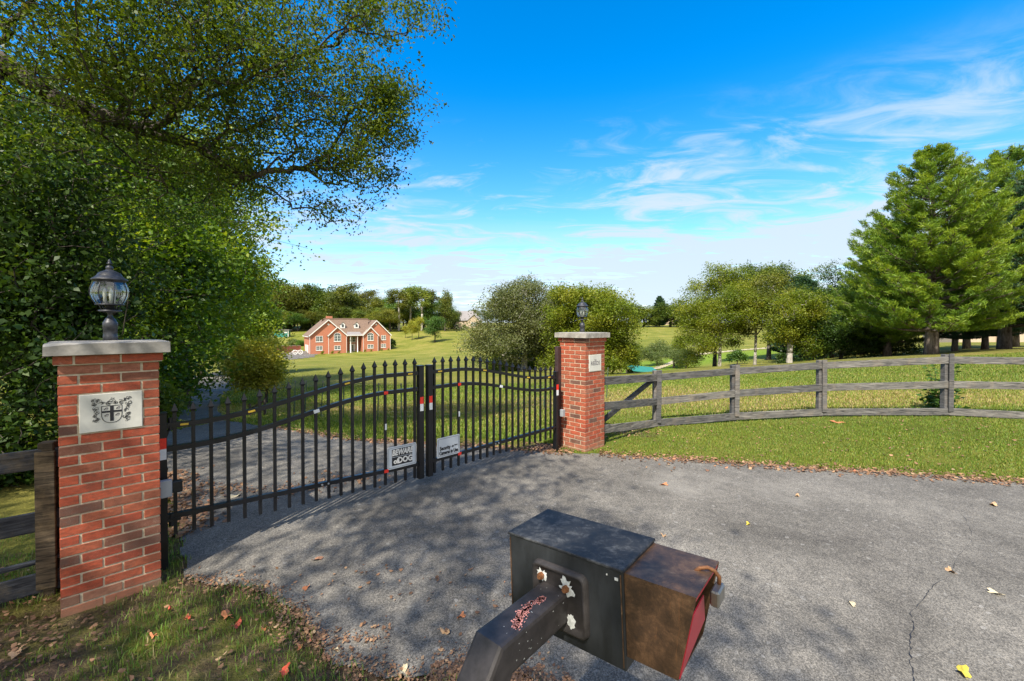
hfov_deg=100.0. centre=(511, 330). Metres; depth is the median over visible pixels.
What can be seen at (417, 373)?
gate leaf
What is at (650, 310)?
broadleaf tree
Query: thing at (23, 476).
bush
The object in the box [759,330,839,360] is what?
bush
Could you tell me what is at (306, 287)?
broadleaf tree
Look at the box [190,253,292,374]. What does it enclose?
broadleaf tree
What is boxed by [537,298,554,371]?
broadleaf tree
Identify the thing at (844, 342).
broadleaf tree
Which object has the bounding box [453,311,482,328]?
house
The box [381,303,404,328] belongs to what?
broadleaf tree
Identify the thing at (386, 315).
broadleaf tree
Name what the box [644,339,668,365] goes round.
broadleaf tree
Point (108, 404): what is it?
brick pillar
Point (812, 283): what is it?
broadleaf tree
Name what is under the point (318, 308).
broadleaf tree
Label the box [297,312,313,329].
broadleaf tree
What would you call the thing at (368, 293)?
broadleaf tree
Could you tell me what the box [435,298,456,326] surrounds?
broadleaf tree
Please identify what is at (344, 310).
broadleaf tree
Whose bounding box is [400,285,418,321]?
broadleaf tree
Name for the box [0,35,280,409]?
broadleaf tree
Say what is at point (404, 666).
fallen leaf
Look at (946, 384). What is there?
rail fence
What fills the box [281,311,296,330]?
broadleaf tree
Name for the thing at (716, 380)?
lawn grass
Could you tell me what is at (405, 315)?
broadleaf tree
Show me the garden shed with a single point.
(286, 332)
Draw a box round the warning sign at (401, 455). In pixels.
[387,442,415,469]
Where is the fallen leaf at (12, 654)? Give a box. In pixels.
[8,645,23,659]
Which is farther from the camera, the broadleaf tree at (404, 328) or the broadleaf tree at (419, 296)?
the broadleaf tree at (419, 296)
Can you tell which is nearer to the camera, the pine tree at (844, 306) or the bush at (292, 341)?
the pine tree at (844, 306)
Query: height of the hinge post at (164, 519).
1.308 m
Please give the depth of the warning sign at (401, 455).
4.80 m
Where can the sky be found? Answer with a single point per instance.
(638, 145)
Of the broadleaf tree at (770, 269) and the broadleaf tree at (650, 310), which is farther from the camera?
the broadleaf tree at (650, 310)
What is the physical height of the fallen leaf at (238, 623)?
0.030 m
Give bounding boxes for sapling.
[911,364,971,408]
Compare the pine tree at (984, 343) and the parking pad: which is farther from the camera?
the parking pad
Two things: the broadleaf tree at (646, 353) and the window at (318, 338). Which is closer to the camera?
the broadleaf tree at (646, 353)
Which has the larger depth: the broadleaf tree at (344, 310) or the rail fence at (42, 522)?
the broadleaf tree at (344, 310)
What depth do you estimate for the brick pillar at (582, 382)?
6.88 m
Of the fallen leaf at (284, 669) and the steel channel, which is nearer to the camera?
the fallen leaf at (284, 669)
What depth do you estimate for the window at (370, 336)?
128.09 m
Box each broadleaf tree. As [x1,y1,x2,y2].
[0,0,459,249]
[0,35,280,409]
[0,38,325,405]
[0,115,215,450]
[1,129,271,424]
[58,94,310,360]
[100,212,248,411]
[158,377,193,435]
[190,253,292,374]
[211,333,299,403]
[260,278,289,308]
[268,279,313,329]
[270,309,296,329]
[272,312,291,329]
[279,282,320,328]
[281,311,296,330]
[283,311,309,330]
[295,309,317,328]
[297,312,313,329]
[298,282,324,325]
[305,310,323,323]
[307,283,350,311]
[308,295,331,312]
[311,314,324,321]
[315,281,367,317]
[325,311,344,317]
[335,306,363,317]
[345,290,368,314]
[350,309,367,317]
[351,312,369,319]
[355,288,383,311]
[363,309,384,321]
[364,295,386,313]
[369,296,395,308]
[372,307,404,331]
[378,311,393,328]
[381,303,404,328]
[384,289,410,330]
[393,302,414,325]
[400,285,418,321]
[401,325,408,337]
[404,303,420,325]
[406,319,417,333]
[407,284,433,330]
[413,302,441,327]
[413,316,424,337]
[422,316,447,341]
[423,289,439,309]
[434,288,456,330]
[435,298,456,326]
[436,311,458,329]
[446,311,461,329]
[452,270,572,371]
[478,311,492,324]
[481,341,549,371]
[535,278,648,373]
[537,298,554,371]
[622,303,648,324]
[628,341,661,368]
[636,304,663,326]
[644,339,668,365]
[650,301,681,326]
[650,340,685,367]
[652,312,665,326]
[666,276,773,368]
[667,305,679,326]
[668,259,757,365]
[672,347,704,368]
[721,265,799,364]
[722,259,823,359]
[757,284,835,362]
[779,258,855,357]
[784,312,923,359]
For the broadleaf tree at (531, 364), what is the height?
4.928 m
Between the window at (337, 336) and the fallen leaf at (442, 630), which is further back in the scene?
the window at (337, 336)
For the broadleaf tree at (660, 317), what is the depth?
180.80 m
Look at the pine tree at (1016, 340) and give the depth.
35.80 m
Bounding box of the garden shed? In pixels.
[274,330,289,336]
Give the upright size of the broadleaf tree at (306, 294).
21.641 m
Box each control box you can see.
[160,478,182,498]
[558,409,564,416]
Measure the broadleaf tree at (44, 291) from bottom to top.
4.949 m
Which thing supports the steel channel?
on the ground at (422, 349)
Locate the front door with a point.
(352, 345)
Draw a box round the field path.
[653,348,764,368]
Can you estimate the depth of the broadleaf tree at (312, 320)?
183.26 m
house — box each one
[303,316,390,353]
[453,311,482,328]
[923,332,1023,341]
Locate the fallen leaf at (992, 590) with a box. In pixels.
[987,588,1004,595]
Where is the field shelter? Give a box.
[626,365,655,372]
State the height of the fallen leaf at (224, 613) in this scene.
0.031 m
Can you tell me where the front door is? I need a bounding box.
[349,344,354,351]
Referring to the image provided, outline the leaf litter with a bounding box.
[0,417,1023,680]
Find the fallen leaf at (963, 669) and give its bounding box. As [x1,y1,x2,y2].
[956,665,971,679]
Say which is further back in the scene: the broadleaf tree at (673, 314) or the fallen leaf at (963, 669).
the broadleaf tree at (673, 314)
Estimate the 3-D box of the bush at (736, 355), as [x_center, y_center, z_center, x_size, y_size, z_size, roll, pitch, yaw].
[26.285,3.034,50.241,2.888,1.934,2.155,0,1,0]
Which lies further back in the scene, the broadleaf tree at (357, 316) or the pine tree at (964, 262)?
the broadleaf tree at (357, 316)
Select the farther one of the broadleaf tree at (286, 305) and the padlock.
the broadleaf tree at (286, 305)
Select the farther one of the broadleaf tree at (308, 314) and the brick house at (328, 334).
the broadleaf tree at (308, 314)
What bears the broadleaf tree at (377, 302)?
on the ground at (422, 349)
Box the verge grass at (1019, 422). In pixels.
[536,406,1023,483]
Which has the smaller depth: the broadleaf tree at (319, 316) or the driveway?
the driveway
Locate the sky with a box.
[0,0,1023,322]
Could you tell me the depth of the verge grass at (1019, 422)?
7.17 m
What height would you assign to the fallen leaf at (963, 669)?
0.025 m
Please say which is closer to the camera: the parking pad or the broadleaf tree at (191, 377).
the broadleaf tree at (191, 377)
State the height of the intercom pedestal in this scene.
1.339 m
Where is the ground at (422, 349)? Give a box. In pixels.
[0,323,1023,680]
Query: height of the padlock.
0.083 m
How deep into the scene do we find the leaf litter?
3.03 m
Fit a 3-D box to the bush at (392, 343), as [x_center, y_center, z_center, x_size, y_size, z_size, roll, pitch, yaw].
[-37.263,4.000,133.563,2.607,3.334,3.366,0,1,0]
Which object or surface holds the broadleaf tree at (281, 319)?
on the ground at (422, 349)
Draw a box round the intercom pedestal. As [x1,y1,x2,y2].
[457,509,718,680]
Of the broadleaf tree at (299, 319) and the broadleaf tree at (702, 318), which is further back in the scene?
the broadleaf tree at (299, 319)
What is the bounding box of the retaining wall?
[278,345,300,352]
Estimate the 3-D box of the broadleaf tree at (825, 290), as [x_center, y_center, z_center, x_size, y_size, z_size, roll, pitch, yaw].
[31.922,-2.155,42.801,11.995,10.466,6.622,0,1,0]
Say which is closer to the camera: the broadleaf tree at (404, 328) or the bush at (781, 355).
the bush at (781, 355)
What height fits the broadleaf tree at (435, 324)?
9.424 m
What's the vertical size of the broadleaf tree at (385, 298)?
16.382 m
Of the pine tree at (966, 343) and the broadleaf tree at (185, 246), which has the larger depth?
the pine tree at (966, 343)
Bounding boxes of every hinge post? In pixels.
[159,411,180,570]
[552,371,558,450]
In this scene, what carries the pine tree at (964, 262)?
on the ground at (422, 349)
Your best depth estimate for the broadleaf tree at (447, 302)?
185.23 m
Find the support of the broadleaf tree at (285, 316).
on the ground at (422, 349)
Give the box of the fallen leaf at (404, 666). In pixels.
[399,664,406,673]
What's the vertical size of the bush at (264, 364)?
2.719 m
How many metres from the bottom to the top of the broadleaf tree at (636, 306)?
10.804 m
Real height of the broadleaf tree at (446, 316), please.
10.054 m
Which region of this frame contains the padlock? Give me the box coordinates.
[694,565,724,608]
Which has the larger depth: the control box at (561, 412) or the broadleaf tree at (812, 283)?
the broadleaf tree at (812, 283)
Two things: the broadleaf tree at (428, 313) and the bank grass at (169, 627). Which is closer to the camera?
the bank grass at (169, 627)
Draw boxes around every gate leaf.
[167,358,424,534]
[425,355,555,476]
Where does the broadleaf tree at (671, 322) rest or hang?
on the ground at (422, 349)
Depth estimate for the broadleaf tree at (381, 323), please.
186.09 m
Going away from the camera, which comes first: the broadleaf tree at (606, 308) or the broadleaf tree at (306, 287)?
the broadleaf tree at (606, 308)
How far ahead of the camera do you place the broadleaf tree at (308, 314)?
183.54 m
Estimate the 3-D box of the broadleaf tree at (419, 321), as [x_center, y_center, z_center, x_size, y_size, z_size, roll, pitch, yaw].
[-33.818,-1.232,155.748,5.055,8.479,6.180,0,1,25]
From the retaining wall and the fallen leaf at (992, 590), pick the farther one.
the retaining wall
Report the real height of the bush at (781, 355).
1.264 m
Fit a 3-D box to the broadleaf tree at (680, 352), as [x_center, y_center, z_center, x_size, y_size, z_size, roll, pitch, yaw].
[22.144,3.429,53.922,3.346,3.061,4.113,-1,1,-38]
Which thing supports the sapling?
on the ground at (422, 349)
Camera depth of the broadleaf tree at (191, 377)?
11.33 m
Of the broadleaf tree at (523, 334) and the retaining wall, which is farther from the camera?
the retaining wall
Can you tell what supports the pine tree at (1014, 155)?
on the ground at (422, 349)
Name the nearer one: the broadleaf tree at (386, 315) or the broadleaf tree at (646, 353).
the broadleaf tree at (646, 353)
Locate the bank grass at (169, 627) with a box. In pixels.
[0,514,539,680]
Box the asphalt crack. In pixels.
[909,517,971,680]
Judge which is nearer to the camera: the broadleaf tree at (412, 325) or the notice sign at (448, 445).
the notice sign at (448, 445)
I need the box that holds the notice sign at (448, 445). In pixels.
[437,434,459,457]
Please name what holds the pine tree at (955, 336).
on the ground at (422, 349)
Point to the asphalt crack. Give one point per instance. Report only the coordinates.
(913, 621)
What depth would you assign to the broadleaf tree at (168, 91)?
6.05 m
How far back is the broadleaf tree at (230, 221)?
13.60 m
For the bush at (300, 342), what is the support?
on the ground at (422, 349)
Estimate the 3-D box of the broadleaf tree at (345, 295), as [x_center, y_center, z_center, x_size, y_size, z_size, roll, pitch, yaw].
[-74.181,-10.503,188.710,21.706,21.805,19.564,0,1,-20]
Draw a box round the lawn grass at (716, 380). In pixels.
[167,352,1023,442]
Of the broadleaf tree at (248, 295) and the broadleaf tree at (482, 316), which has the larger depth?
the broadleaf tree at (482, 316)
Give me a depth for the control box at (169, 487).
3.29 m
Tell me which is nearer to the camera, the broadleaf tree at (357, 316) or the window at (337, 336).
the window at (337, 336)
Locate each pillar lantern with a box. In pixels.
[89,259,129,339]
[576,297,588,331]
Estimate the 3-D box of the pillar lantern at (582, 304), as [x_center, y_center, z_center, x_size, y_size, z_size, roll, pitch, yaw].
[1.156,-0.256,7.065,0.207,0.588,0.207,0,1,12]
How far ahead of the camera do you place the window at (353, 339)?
128.62 m
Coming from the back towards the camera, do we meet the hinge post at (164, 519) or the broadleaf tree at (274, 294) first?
the broadleaf tree at (274, 294)
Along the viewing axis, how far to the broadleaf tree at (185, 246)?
9.12 m
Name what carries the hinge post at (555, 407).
on the ground at (422, 349)
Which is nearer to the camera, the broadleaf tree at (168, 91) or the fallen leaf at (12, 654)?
the fallen leaf at (12, 654)
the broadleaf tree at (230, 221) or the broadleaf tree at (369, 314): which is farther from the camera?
the broadleaf tree at (369, 314)
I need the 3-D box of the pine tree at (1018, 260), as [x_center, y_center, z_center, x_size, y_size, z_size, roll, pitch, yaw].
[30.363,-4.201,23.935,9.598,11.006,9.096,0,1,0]
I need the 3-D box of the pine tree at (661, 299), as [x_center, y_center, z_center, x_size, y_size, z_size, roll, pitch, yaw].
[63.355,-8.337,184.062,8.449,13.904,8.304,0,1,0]
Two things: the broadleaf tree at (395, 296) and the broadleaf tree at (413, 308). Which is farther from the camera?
the broadleaf tree at (413, 308)
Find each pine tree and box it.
[651,296,668,326]
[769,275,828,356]
[827,225,948,356]
[841,142,1023,354]
[914,294,997,351]
[916,143,1023,348]
[945,175,1023,319]
[962,339,970,348]
[975,320,1023,349]
[1012,328,1023,346]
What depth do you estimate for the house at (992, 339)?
70.19 m
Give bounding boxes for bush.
[0,403,59,489]
[285,338,297,344]
[295,340,303,345]
[390,338,396,348]
[725,349,750,364]
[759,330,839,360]
[775,351,786,363]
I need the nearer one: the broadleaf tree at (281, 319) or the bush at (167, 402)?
the bush at (167, 402)
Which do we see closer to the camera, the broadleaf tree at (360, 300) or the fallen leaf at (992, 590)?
the fallen leaf at (992, 590)
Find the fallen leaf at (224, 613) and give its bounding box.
[221,609,233,619]
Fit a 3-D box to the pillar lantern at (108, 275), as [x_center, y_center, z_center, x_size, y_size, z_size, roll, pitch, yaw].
[-2.992,-0.223,3.195,0.218,0.619,0.218,0,1,12]
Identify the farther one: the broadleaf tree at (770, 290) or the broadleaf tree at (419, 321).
the broadleaf tree at (419, 321)
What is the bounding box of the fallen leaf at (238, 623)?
[232,617,241,627]
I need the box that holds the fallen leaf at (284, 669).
[279,662,289,677]
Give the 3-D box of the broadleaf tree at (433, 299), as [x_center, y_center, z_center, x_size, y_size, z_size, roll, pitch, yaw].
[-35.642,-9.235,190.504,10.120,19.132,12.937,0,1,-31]
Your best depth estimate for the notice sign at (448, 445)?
5.24 m
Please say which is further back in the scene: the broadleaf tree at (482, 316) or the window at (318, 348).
the broadleaf tree at (482, 316)
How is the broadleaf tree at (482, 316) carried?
on the ground at (422, 349)
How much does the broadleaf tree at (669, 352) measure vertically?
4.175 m
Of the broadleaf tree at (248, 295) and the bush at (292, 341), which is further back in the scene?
the bush at (292, 341)
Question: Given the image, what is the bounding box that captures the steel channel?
[555,346,560,446]
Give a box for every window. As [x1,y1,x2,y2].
[316,336,322,341]
[316,346,322,350]
[334,333,340,341]
[349,337,355,341]
[367,333,373,340]
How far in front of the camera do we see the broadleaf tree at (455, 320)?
200.02 m
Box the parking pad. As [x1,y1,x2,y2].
[284,351,316,359]
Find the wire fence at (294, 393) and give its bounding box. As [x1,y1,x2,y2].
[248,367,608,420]
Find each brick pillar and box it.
[42,339,170,617]
[555,332,609,451]
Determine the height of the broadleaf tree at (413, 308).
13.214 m
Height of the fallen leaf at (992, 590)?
0.020 m
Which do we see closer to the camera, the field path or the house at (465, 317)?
the field path
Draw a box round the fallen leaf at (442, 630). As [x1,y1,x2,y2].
[440,627,449,634]
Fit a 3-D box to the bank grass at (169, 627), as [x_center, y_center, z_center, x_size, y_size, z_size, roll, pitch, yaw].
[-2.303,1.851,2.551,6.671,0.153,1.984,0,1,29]
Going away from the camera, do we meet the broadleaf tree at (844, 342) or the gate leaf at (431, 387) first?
the gate leaf at (431, 387)
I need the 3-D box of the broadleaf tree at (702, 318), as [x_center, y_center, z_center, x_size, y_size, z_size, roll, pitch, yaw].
[18.164,-0.611,37.918,9.141,8.513,5.806,0,1,0]
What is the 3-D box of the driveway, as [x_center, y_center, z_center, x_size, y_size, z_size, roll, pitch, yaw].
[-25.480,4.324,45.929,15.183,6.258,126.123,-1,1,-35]
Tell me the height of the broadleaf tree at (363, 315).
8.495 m
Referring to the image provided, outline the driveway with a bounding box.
[167,371,1023,680]
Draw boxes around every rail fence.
[0,440,60,603]
[604,354,1023,432]
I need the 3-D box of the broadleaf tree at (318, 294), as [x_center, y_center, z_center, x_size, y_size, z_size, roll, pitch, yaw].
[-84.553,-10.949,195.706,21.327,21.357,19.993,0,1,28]
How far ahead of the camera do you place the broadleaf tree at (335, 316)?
184.67 m

